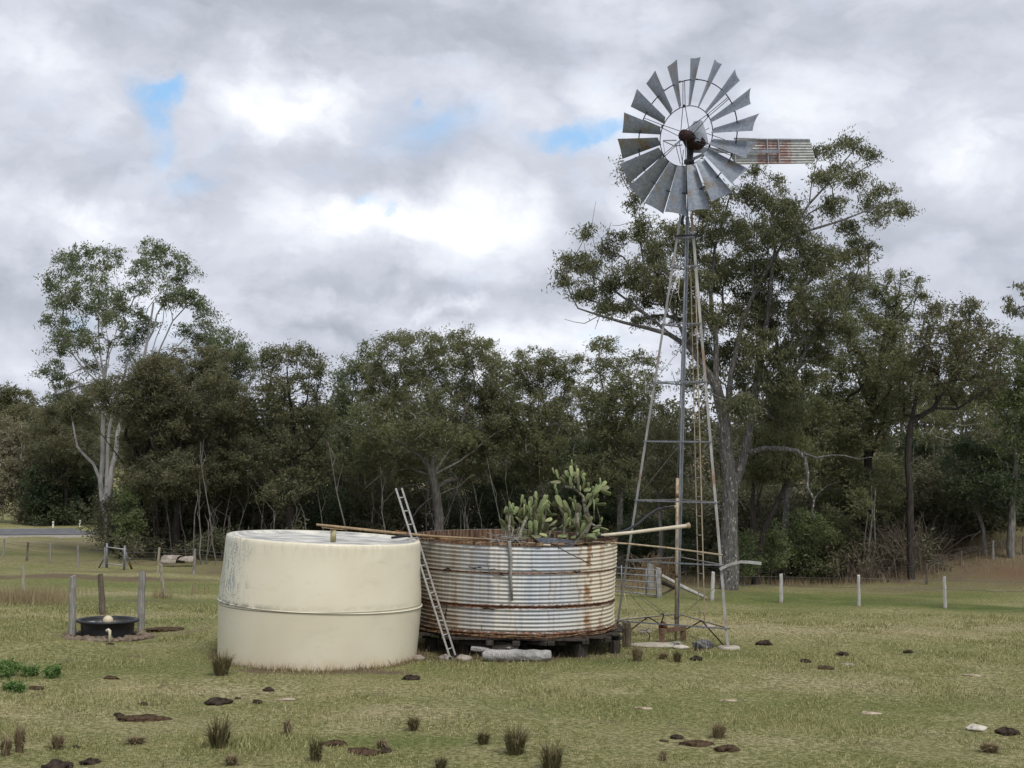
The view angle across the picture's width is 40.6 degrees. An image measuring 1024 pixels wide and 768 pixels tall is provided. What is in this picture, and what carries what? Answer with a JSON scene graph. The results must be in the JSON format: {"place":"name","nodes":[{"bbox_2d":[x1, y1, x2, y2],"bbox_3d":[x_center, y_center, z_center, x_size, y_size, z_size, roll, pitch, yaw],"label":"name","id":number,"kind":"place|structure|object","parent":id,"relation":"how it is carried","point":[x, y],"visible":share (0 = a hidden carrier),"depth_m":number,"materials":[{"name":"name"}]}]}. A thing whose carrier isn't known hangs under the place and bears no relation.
{"place":"outdoors","nodes":[
{"label":"outdoors","id":0,"kind":"place"},
{"bbox_2d":[0,526,524,534],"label":"road","id":1,"kind":"structure","parent":0,"point":[48,531],"depth_m":88.78,"materials":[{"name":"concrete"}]},
{"bbox_2d":[0,521,1022,606],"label":"dry grass","id":2,"kind":"structure","parent":0,"point":[17,597],"depth_m":54.71,"materials":[{"name":"plant"}]},
{"bbox_2d":[0,432,1023,767],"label":"ground","id":3,"kind":"structure","parent":0,"point":[1000,592],"depth_m":24.75,"materials":[{"name":"plant"}]},
{"bbox_2d":[0,732,15,755],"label":"grass tussock","id":4,"kind":"object","parent":3,"relation":"on","point":[6,746],"depth_m":18.35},
{"bbox_2d":[0,656,26,678],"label":"weed","id":5,"kind":"object","parent":3,"relation":"on","point":[7,669],"visible":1,"depth_m":24.76,"materials":[{"name":"green plant"}]},
{"bbox_2d":[0,380,38,505],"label":"gum tree","id":6,"kind":"object","parent":3,"relation":"on","point":[7,394],"visible":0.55,"depth_m":124.44,"materials":[{"name":"green plant"}]},
{"bbox_2d":[12,723,29,752],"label":"grass tussock","id":7,"kind":"object","parent":3,"relation":"on","point":[19,738],"depth_m":18.57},
{"bbox_2d":[0,413,51,524],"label":"gum tree","id":8,"kind":"object","parent":3,"relation":"on","point":[15,465],"visible":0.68,"depth_m":99.42,"materials":[{"name":"green plant"}]},
{"bbox_2d":[21,663,39,676],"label":"weed","id":9,"kind":"object","parent":3,"relation":"on","point":[31,670],"visible":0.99,"depth_m":24.83,"materials":[{"name":"green plant"}]},
{"bbox_2d":[0,399,63,462],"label":"gum tree","id":10,"kind":"object","parent":3,"relation":"on","point":[18,407],"visible":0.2,"depth_m":112.20,"materials":[{"name":"green plant"}]},
{"bbox_2d":[0,528,96,537],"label":"road verge","id":11,"kind":"structure","parent":3,"relation":"on","point":[60,535],"depth_m":85.19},
{"bbox_2d":[12,448,89,526],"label":"gum tree","id":12,"kind":"object","parent":3,"relation":"on","point":[47,506],"visible":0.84,"depth_m":97.67,"materials":[{"name":"green plant"}]},
{"bbox_2d":[38,661,64,678],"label":"weed","id":13,"kind":"object","parent":3,"relation":"on","point":[54,671],"visible":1,"depth_m":24.64,"materials":[{"name":"green plant"}]},
{"bbox_2d":[0,539,105,567],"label":"wire fence","id":14,"kind":"object","parent":3,"relation":"on","point":[50,552],"visible":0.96,"depth_m":61.89,"materials":[{"name":"grey wood"}]},
{"bbox_2d":[41,759,73,767],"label":"dung lump","id":15,"kind":"object","parent":3,"relation":"on","point":[55,763],"visible":1,"depth_m":17.61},
{"bbox_2d":[47,731,68,749],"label":"grass tussock","id":16,"kind":"object","parent":3,"relation":"on","point":[58,742],"depth_m":18.86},
{"bbox_2d":[15,376,111,525],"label":"brush tree","id":17,"kind":"object","parent":3,"relation":"on","point":[53,431],"visible":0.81,"depth_m":97.21,"materials":[{"name":"green plant"}]},
{"bbox_2d":[58,454,119,523],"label":"gum tree","id":18,"kind":"object","parent":3,"relation":"on","point":[91,480],"visible":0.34,"depth_m":99.60,"materials":[{"name":"green plant"}]},
{"bbox_2d":[98,574,105,614],"bbox_3d":[-10.762,5.548,36.279,0.252,1.147,0.173,1,-3,0],"label":"trough post","id":19,"kind":"object","parent":3,"relation":"on","point":[102,601],"visible":0.91,"depth_m":36.22,"materials":[{"name":"brown wood"}]},
{"bbox_2d":[76,616,138,637],"bbox_3d":[-9.094,5.483,31.086,1.362,0.400,1.362,1,-3,0],"label":"water trough","id":20,"kind":"object","parent":3,"relation":"on","point":[118,626],"visible":0.97,"depth_m":30.66,"materials":[{"name":"grey"}]},
{"bbox_2d":[61,629,154,641],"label":"trampled mud","id":21,"kind":"structure","parent":3,"relation":"on","point":[138,635],"depth_m":30.57,"materials":[{"name":"soil"}]},
{"bbox_2d":[68,575,76,635],"bbox_3d":[-9.825,5.007,30.897,0.178,1.464,0.169,1,-3,0],"label":"trough post","id":22,"kind":"object","parent":21,"relation":"on","point":[72,612],"visible":0.94,"depth_m":30.84,"materials":[{"name":"grey wood"}]},
{"bbox_2d":[98,543,132,569],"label":"gate","id":23,"kind":"structure","parent":3,"relation":"on","point":[125,556],"depth_m":58.63,"materials":[{"name":"metal"}]},
{"bbox_2d":[50,353,202,557],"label":"brush tree","id":24,"kind":"object","parent":3,"relation":"on","point":[123,407],"visible":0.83,"depth_m":66.48,"materials":[{"name":"green plant"}]},
{"bbox_2d":[104,483,155,558],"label":"gum tree","id":25,"kind":"object","parent":3,"relation":"on","point":[126,516],"visible":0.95,"depth_m":65.59,"materials":[{"name":"green plant"}]},
{"bbox_2d":[25,235,236,551],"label":"gum tree","id":26,"kind":"object","parent":3,"relation":"on","point":[105,317],"visible":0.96,"depth_m":71.97,"materials":[{"name":"green plant"}]},
{"bbox_2d":[137,571,145,629],"bbox_3d":[-8.572,5.084,31.939,0.181,1.528,0.184,1,-3,0],"label":"trough post","id":27,"kind":"object","parent":3,"relation":"on","point":[141,601],"visible":0.84,"depth_m":31.89,"materials":[{"name":"grey wood"}]},
{"bbox_2d":[115,714,171,721],"bbox_3d":[-5.565,5.075,20.999,0.908,0.117,0.465,1,-3,0],"label":"dung pat","id":28,"kind":"object","parent":3,"relation":"on","point":[143,718],"visible":0.98,"depth_m":20.89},
{"bbox_2d":[115,412,200,554],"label":"brush tree","id":29,"kind":"object","parent":3,"relation":"on","point":[160,504],"visible":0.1,"depth_m":69.55,"materials":[{"name":"green plant"}]},
{"bbox_2d":[125,547,222,573],"bbox_3d":[-13.399,7.269,56.283,7.869,1.190,0.850,-1,-4,34],"label":"wire fence","id":30,"kind":"object","parent":3,"relation":"on","point":[158,558],"visible":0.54,"depth_m":56.51,"materials":[{"name":"grey wood"}]},
{"bbox_2d":[160,555,192,563],"bbox_3d":[-14.972,7.884,62.135,1.534,0.384,0.847,1,-3,0],"label":"upturned trough","id":31,"kind":"object","parent":3,"relation":"on","point":[165,559],"visible":0.95,"depth_m":61.92,"materials":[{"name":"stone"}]},
{"bbox_2d":[129,342,268,554],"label":"brush tree","id":32,"kind":"object","parent":3,"relation":"on","point":[222,429],"visible":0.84,"depth_m":66.32,"materials":[{"name":"green plant"}]},
{"bbox_2d":[173,524,248,558],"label":"shrub","id":33,"kind":"object","parent":3,"relation":"on","point":[216,540],"visible":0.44,"depth_m":65.61,"materials":[{"name":"green plant"}]},
{"bbox_2d":[204,697,232,705],"bbox_3d":[-4.801,5.209,22.671,0.461,0.162,0.357,3,-4,-27],"label":"dung lump","id":34,"kind":"object","parent":3,"relation":"on","point":[216,701],"visible":0.98,"depth_m":22.59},
{"bbox_2d":[201,714,240,748],"bbox_3d":[-4.002,4.743,18.930,0.650,0.480,0.725,1,-3,0],"label":"grass tussock","id":35,"kind":"object","parent":3,"relation":"on","point":[217,736],"depth_m":18.86,"materials":[{"name":"plant"}]},
{"bbox_2d":[202,649,239,675],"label":"grass tussock","id":36,"kind":"object","parent":3,"relation":"on","point":[221,667],"depth_m":25.25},
{"bbox_2d":[199,325,263,404],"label":"gum tree","id":37,"kind":"object","parent":3,"relation":"on","point":[241,365],"visible":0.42,"depth_m":76.52,"materials":[{"name":"green plant"}]},
{"bbox_2d":[204,438,282,535],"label":"scrub tree","id":38,"kind":"object","parent":3,"relation":"on","point":[237,515],"visible":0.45,"depth_m":69.66,"materials":[{"name":"green plant"}]},
{"bbox_2d":[236,338,353,529],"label":"gum tree","id":39,"kind":"object","parent":3,"relation":"on","point":[305,413],"visible":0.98,"depth_m":65.58,"materials":[{"name":"green plant"}]},
{"bbox_2d":[303,736,328,761],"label":"grass tussock","id":40,"kind":"object","parent":3,"relation":"on","point":[316,751],"depth_m":18.18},
{"bbox_2d":[217,529,421,671],"bbox_3d":[-3.870,4.269,27.993,4.118,2.710,4.120,1,-3,0],"label":"poly tank","id":41,"kind":"object","parent":3,"relation":"on","point":[310,599],"visible":0.99,"depth_m":26.27,"materials":[{"name":"beige plastic"}]},
{"bbox_2d":[278,461,365,531],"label":"scrub tree","id":42,"kind":"object","parent":3,"relation":"on","point":[327,517],"visible":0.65,"depth_m":68.08,"materials":[{"name":"green plant"}]},
{"bbox_2d":[305,338,386,514],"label":"gum tree","id":43,"kind":"object","parent":3,"relation":"on","point":[345,429],"visible":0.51,"depth_m":70.86,"materials":[{"name":"green plant"}]},
{"bbox_2d":[348,747,379,755],"bbox_3d":[-2.035,5.038,18.959,0.444,0.122,0.326,-1,-4,30],"label":"dung pat","id":44,"kind":"object","parent":3,"relation":"on","point":[363,751],"visible":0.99,"depth_m":18.88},
{"bbox_2d":[334,462,423,535],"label":"scrub tree","id":45,"kind":"object","parent":3,"relation":"on","point":[389,501],"visible":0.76,"depth_m":68.02,"materials":[{"name":"green plant"}]},
{"bbox_2d":[1,396,797,480],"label":"woodland","id":46,"kind":"object","parent":3,"relation":"on","point":[113,430],"visible":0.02,"depth_m":268.24,"materials":[{"name":"plant"}]},
{"bbox_2d":[401,714,422,730],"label":"grass tussock","id":47,"kind":"object","parent":3,"relation":"on","point":[413,723],"depth_m":20.34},
{"bbox_2d":[395,488,456,659],"bbox_3d":[-1.752,3.818,28.069,1.432,3.376,0.377,-1,-4,26],"label":"ladder","id":48,"kind":"object","parent":3,"relation":"on","point":[425,579],"visible":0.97,"depth_m":28.07,"materials":[{"name":"metal"}]},
{"bbox_2d":[338,321,534,530],"bbox_3d":[-3.340,2.869,65.145,9.663,11.602,8.817,1,-3,0],"label":"gum tree","id":49,"kind":"object","parent":3,"relation":"on","point":[433,409],"visible":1,"depth_m":64.87,"materials":[{"name":"green plant"}]},
{"bbox_2d":[428,460,539,529],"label":"scrub tree","id":50,"kind":"object","parent":3,"relation":"on","point":[488,498],"visible":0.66,"depth_m":68.69,"materials":[{"name":"green plant"}]},
{"bbox_2d":[62,595,949,672],"bbox_3d":[2.033,6.198,36.135,26.081,0.787,17.223,2,-3,-15],"label":"grass fringe","id":51,"kind":"object","parent":3,"relation":"on","point":[351,669],"depth_m":27.33,"materials":[{"name":"plant"}]},
{"bbox_2d":[496,724,533,755],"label":"grass tussock","id":52,"kind":"object","parent":3,"relation":"on","point":[514,747],"depth_m":18.72,"materials":[{"name":"plant"}]},
{"bbox_2d":[482,649,551,661],"bbox_3d":[0.090,5.423,27.609,1.395,0.258,0.280,1,-3,-8],"label":"log","id":53,"kind":"object","parent":3,"relation":"on","point":[511,655],"visible":0.97,"depth_m":27.52,"materials":[{"name":"grey wood"}]},
{"bbox_2d":[419,624,624,657],"bbox_3d":[0.022,5.501,30.091,4.840,0.456,4.548,1,-3,0],"label":"tank stand","id":54,"kind":"object","parent":3,"relation":"on","point":[613,638],"visible":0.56,"depth_m":28.43,"materials":[{"name":"brown wood"}]},
{"bbox_2d":[456,640,511,649],"bbox_3d":[-0.524,5.296,28.149,1.232,0.307,0.158,0,-3,14],"label":"fallen plank","id":55,"kind":"object","parent":54,"relation":"on","point":[498,645],"visible":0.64,"depth_m":28.12,"materials":[{"name":"grey wood"}]},
{"bbox_2d":[413,529,617,638],"bbox_3d":[0.007,4.287,30.196,4.583,2.004,4.602,1,-3,0],"label":"corrugated tank","id":56,"kind":"object","parent":54,"relation":"on","point":[558,592],"visible":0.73,"depth_m":28.23,"materials":[{"name":"metal"}]},
{"bbox_2d":[316,524,494,540],"bbox_3d":[-2.059,3.047,28.329,4.079,0.401,0.314,3,-4,-30],"label":"timber pole","id":57,"kind":"object","parent":56,"relation":"on","point":[389,532],"visible":0.97,"depth_m":28.06,"materials":[{"name":"beige wood"}]},
{"bbox_2d":[482,522,528,546],"bbox_3d":[0.010,3.196,28.874,1.073,0.634,0.994,0,-3,19],"label":"twig pile","id":58,"kind":"object","parent":56,"relation":"on","point":[507,537],"visible":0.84,"depth_m":28.75,"materials":[{"name":"brown wood"}]},
{"bbox_2d":[508,540,512,600],"bbox_3d":[-0.034,3.769,27.916,0.134,1.212,0.068,1,-3,0],"label":"hanging stick","id":59,"kind":"object","parent":56,"relation":"hanging from","point":[510,565],"visible":1,"depth_m":27.89,"materials":[{"name":"grey wood"}]},
{"bbox_2d":[499,491,556,545],"bbox_3d":[0.388,2.832,29.238,1.307,1.133,1.245,2,-3,-13],"label":"prickly pear","id":60,"kind":"object","parent":56,"relation":"on","point":[525,513],"visible":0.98,"depth_m":29.13,"materials":[{"name":"green plant"}]},
{"bbox_2d":[536,538,575,546],"bbox_3d":[0.910,3.305,28.807,0.848,0.182,0.556,1,-3,0],"label":"metal sheet","id":61,"kind":"object","parent":56,"relation":"on","point":[546,540],"visible":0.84,"depth_m":28.87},
{"bbox_2d":[547,459,611,545],"bbox_3d":[1.431,2.525,29.357,1.359,1.843,1.585,1,-3,0],"label":"prickly pear","id":62,"kind":"object","parent":56,"relation":"on","point":[586,523],"visible":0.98,"depth_m":29.16,"materials":[{"name":"green plant"}]},
{"bbox_2d":[593,541,722,555],"bbox_3d":[3.119,3.535,29.745,3.070,0.333,0.127,2,-3,-17],"label":"rusty pipe","id":63,"kind":"object","parent":56,"relation":"attached to","point":[661,547],"visible":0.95,"depth_m":29.81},
{"bbox_2d":[486,345,590,522],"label":"gum tree","id":64,"kind":"object","parent":3,"relation":"on","point":[535,391],"visible":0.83,"depth_m":67.27,"materials":[{"name":"green plant"}]},
{"bbox_2d":[70,281,1023,583],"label":"woodland","id":65,"kind":"object","parent":3,"relation":"on","point":[930,503],"depth_m":67.37,"materials":[{"name":"plant"}]},
{"bbox_2d":[532,739,577,767],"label":"grass tussock","id":66,"kind":"object","parent":3,"relation":"on","point":[552,759],"depth_m":17.86,"materials":[{"name":"plant"}]},
{"bbox_2d":[536,435,643,533],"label":"gum tree","id":67,"kind":"object","parent":3,"relation":"on","point":[607,513],"visible":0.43,"depth_m":63.66,"materials":[{"name":"green plant"}]},
{"bbox_2d":[555,335,671,572],"bbox_3d":[4.663,3.155,62.039,5.605,10.870,5.603,1,-3,0],"label":"gum tree","id":68,"kind":"object","parent":3,"relation":"on","point":[607,400],"visible":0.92,"depth_m":61.16,"materials":[{"name":"green plant"}]},
{"bbox_2d":[622,621,631,646],"bbox_3d":[2.494,5.454,30.043,0.211,0.601,0.204,1,-3,0],"label":"stump","id":69,"kind":"object","parent":3,"relation":"on","point":[626,636],"visible":0.93,"depth_m":29.98,"materials":[{"name":"brown wood"}]},
{"bbox_2d":[612,508,666,573],"bbox_3d":[5.147,6.860,59.426,3.412,3.100,2.831,1,-3,0],"label":"shrub","id":70,"kind":"object","parent":3,"relation":"on","point":[638,538],"visible":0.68,"depth_m":59.17,"materials":[{"name":"green plant"}]},
{"bbox_2d":[625,552,686,580],"bbox_3d":[5.598,7.259,54.766,2.609,1.361,2.562,1,-3,0],"label":"dead brush","id":71,"kind":"object","parent":3,"relation":"on","point":[665,571],"visible":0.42,"depth_m":54.53,"materials":[{"name":"plant"}]},
{"bbox_2d":[618,400,697,568],"bbox_3d":[6.088,4.372,57.043,3.370,7.583,3.750,1,-3,0],"label":"gum tree","id":72,"kind":"object","parent":3,"relation":"on","point":[658,484],"visible":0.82,"depth_m":56.88,"materials":[{"name":"green plant"}]},
{"bbox_2d":[631,642,685,646],"bbox_3d":[3.166,5.728,30.355,1.354,0.068,0.828,1,-3,0],"label":"concrete slab","id":73,"kind":"object","parent":3,"relation":"on","point":[656,644],"depth_m":30.21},
{"bbox_2d":[656,567,661,597],"bbox_3d":[4.895,6.656,46.038,0.196,1.094,0.200,1,-3,0],"label":"gate post","id":74,"kind":"object","parent":3,"relation":"on","point":[659,592],"visible":0.92,"depth_m":45.97,"materials":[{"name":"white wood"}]},
{"bbox_2d":[615,565,656,595],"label":"farm gate","id":75,"kind":"structure","parent":74,"relation":"attached to","point":[646,575],"depth_m":46.28,"materials":[{"name":"metal"}]},
{"bbox_2d":[658,626,686,641],"bbox_3d":[3.597,5.606,30.965,0.143,0.315,0.993,-2,-4,40],"label":"pump frame","id":76,"kind":"object","parent":3,"relation":"on","point":[663,631],"visible":0.95,"depth_m":30.90,"materials":[{"name":"brown metal"}]},
{"bbox_2d":[651,511,711,577],"bbox_3d":[7.002,6.749,57.986,2.824,2.980,2.891,-2,-4,40],"label":"shrub","id":77,"kind":"object","parent":3,"relation":"on","point":[687,533],"visible":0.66,"depth_m":57.91,"materials":[{"name":"green plant"}]},
{"bbox_2d":[678,740,713,746],"bbox_3d":[2.642,5.150,19.787,0.544,0.117,0.247,1,-3,0],"label":"dung pat","id":78,"kind":"object","parent":3,"relation":"on","point":[696,743],"visible":1,"depth_m":19.74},
{"bbox_2d":[692,639,713,650],"bbox_3d":[4.087,5.632,29.865,0.382,0.238,0.669,-1,-4,28],"label":"rock","id":79,"kind":"object","parent":3,"relation":"on","point":[706,644],"visible":0.94,"depth_m":29.65,"materials":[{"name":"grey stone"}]},
{"bbox_2d":[615,57,814,649],"bbox_3d":[4.585,-0.781,32.106,4.091,13.365,3.331,-1,-4,27],"label":"windmill","id":80,"kind":"object","parent":3,"relation":"on","point":[686,178],"visible":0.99,"depth_m":31.70,"materials":[{"name":"metal"}]},
{"bbox_2d":[595,506,674,537],"bbox_3d":[2.640,3.017,30.374,2.670,0.667,0.253,4,-4,-44],"label":"hose","id":81,"kind":"object","parent":80,"relation":"attached to","point":[644,518],"visible":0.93,"depth_m":30.73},
{"bbox_2d":[601,524,687,536],"bbox_3d":[2.819,3.211,30.321,2.650,0.257,0.255,3,-4,-36],"label":"delivery pipe","id":82,"kind":"object","parent":80,"relation":"attached to","point":[647,530],"visible":0.97,"depth_m":30.36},
{"bbox_2d":[708,719,734,738],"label":"grass tussock","id":83,"kind":"object","parent":3,"relation":"on","point":[718,731],"depth_m":20.21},
{"bbox_2d":[713,744,740,751],"bbox_3d":[3.025,5.129,19.462,0.389,0.112,0.238,1,-3,0],"label":"dung pat","id":84,"kind":"object","parent":3,"relation":"on","point":[727,748],"visible":1,"depth_m":19.39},
{"bbox_2d":[540,124,924,589],"bbox_3d":[8.236,-1.219,51.248,13.732,17.836,7.910,0,-3,12],"label":"gum tree","id":85,"kind":"object","parent":3,"relation":"on","point":[762,304],"visible":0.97,"depth_m":50.92,"materials":[{"name":"green plant"}]},
{"bbox_2d":[738,527,769,584],"bbox_3d":[9.140,6.792,54.367,1.954,2.403,1.975,1,-3,0],"label":"shrub","id":86,"kind":"object","parent":3,"relation":"on","point":[748,568],"visible":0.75,"depth_m":54.19,"materials":[{"name":"green plant"}]},
{"bbox_2d":[748,514,797,581],"bbox_3d":[10.758,6.733,56.095,2.338,2.990,2.409,-2,-4,44],"label":"shrub","id":87,"kind":"object","parent":3,"relation":"on","point":[772,538],"visible":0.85,"depth_m":55.77,"materials":[{"name":"green plant"}]},
{"bbox_2d":[731,398,838,584],"bbox_3d":[10.815,4.124,54.805,4.996,7.864,4.320,1,-3,0],"label":"brush tree","id":88,"kind":"object","parent":3,"relation":"on","point":[791,473],"visible":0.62,"depth_m":54.73,"materials":[{"name":"green plant"}]},
{"bbox_2d":[777,506,850,581],"bbox_3d":[12.367,6.649,56.840,3.116,3.305,2.905,1,-3,0],"label":"shrub","id":89,"kind":"object","parent":3,"relation":"on","point":[810,534],"visible":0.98,"depth_m":56.73,"materials":[{"name":"green plant"}]},
{"bbox_2d":[756,388,879,582],"bbox_3d":[12.896,4.163,57.988,5.587,8.486,4.597,1,-3,0],"label":"brush tree","id":90,"kind":"object","parent":3,"relation":"on","point":[824,427],"visible":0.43,"depth_m":57.70,"materials":[{"name":"green plant"}]},
{"bbox_2d":[813,503,873,579],"bbox_3d":[13.739,6.639,58.002,2.771,3.438,2.587,3,-4,-36],"label":"shrub","id":91,"kind":"object","parent":3,"relation":"on","point":[829,516],"visible":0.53,"depth_m":57.83,"materials":[{"name":"green plant"}]},
{"bbox_2d":[794,445,912,532],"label":"brush tree","id":92,"kind":"object","parent":3,"relation":"on","point":[889,469],"visible":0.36,"depth_m":61.62,"materials":[{"name":"green plant"}]},
{"bbox_2d":[822,536,896,582],"bbox_3d":[14.238,7.268,56.999,3.588,2.038,3.079,4,-4,-41],"label":"dead brush","id":93,"kind":"object","parent":3,"relation":"on","point":[872,576],"visible":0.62,"depth_m":56.82,"materials":[{"name":"plant"}]},
{"bbox_2d":[697,535,1023,584],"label":"bank","id":94,"kind":"object","parent":3,"relation":"on","point":[926,569],"visible":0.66,"depth_m":56.43,"materials":[{"name":"brown soil"}]},
{"bbox_2d":[710,572,1020,608],"bbox_3d":[11.088,6.575,43.410,10.314,1.278,1.703,0,-3,22],"label":"wire fence","id":95,"kind":"object","parent":3,"relation":"on","point":[858,587],"visible":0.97,"depth_m":43.02,"materials":[{"name":"white wood"}]},
{"bbox_2d":[800,264,940,577],"bbox_3d":[15.245,1.533,58.923,5.785,13.566,5.743,0,-3,18],"label":"gum tree","id":96,"kind":"object","parent":3,"relation":"on","point":[872,407],"visible":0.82,"depth_m":58.28,"materials":[{"name":"green plant"}]},
{"bbox_2d":[838,466,905,577],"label":"brush tree","id":97,"kind":"object","parent":3,"relation":"on","point":[869,495],"visible":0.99,"depth_m":57.29,"materials":[{"name":"green plant"}]},
{"bbox_2d":[877,426,939,482],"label":"brush tree","id":98,"kind":"object","parent":3,"relation":"on","point":[915,449],"visible":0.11,"depth_m":66.78,"materials":[{"name":"green plant"}]},
{"bbox_2d":[840,510,978,580],"bbox_3d":[16.233,6.749,57.797,5.624,3.106,5.234,1,-3,0],"label":"dead brush","id":99,"kind":"object","parent":3,"relation":"on","point":[920,556],"visible":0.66,"depth_m":57.07,"materials":[{"name":"plant"}]},
{"bbox_2d":[896,515,987,561],"bbox_3d":[18.335,6.796,59.603,4.194,2.326,3.656,1,-3,0],"label":"dead brush","id":100,"kind":"object","parent":3,"relation":"on","point":[950,543],"visible":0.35,"depth_m":59.39,"materials":[{"name":"plant"}]},
{"bbox_2d":[921,500,986,542],"bbox_3d":[20.044,6.256,62.037,3.771,2.319,2.501,3,-4,-37],"label":"shrub","id":101,"kind":"object","parent":3,"relation":"on","point":[962,509],"visible":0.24,"depth_m":61.34,"materials":[{"name":"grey plant"}]},
{"bbox_2d":[913,396,1001,459],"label":"gum tree","id":102,"kind":"object","parent":3,"relation":"on","point":[951,423],"visible":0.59,"depth_m":65.18,"materials":[{"name":"green plant"}]},
{"bbox_2d":[898,290,1021,579],"bbox_3d":[18.303,2.101,55.831,5.968,11.851,4.401,3,-4,-35],"label":"gum tree","id":103,"kind":"object","parent":3,"relation":"on","point":[955,372],"visible":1,"depth_m":55.64,"materials":[{"name":"green plant"}]},
{"bbox_2d":[929,433,1023,556],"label":"brush tree","id":104,"kind":"object","parent":3,"relation":"on","point":[964,487],"visible":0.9,"depth_m":57.56,"materials":[{"name":"green plant"}]},
{"bbox_2d":[970,740,1006,752],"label":"grass tussock","id":105,"kind":"object","parent":3,"relation":"on","point":[989,747],"depth_m":19.65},
{"bbox_2d":[974,334,1023,558],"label":"gum tree","id":106,"kind":"object","parent":3,"relation":"on","point":[1014,430],"visible":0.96,"depth_m":56.72,"materials":[{"name":"green plant"}]},
{"bbox_2d":[994,727,1020,735],"bbox_3d":[7.527,5.281,21.022,0.388,0.149,0.343,1,-3,0],"label":"dung lump","id":107,"kind":"object","parent":3,"relation":"on","point":[1003,731],"visible":0.96,"depth_m":20.92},
{"bbox_2d":[1000,281,1023,322],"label":"gum tree","id":108,"kind":"object","parent":3,"relation":"on","point":[1015,313],"visible":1,"depth_m":40.23,"materials":[{"name":"green plant"}]},
{"bbox_2d":[0,0,1023,435],"label":"sky","id":109,"kind":"structure","parent":0,"point":[336,173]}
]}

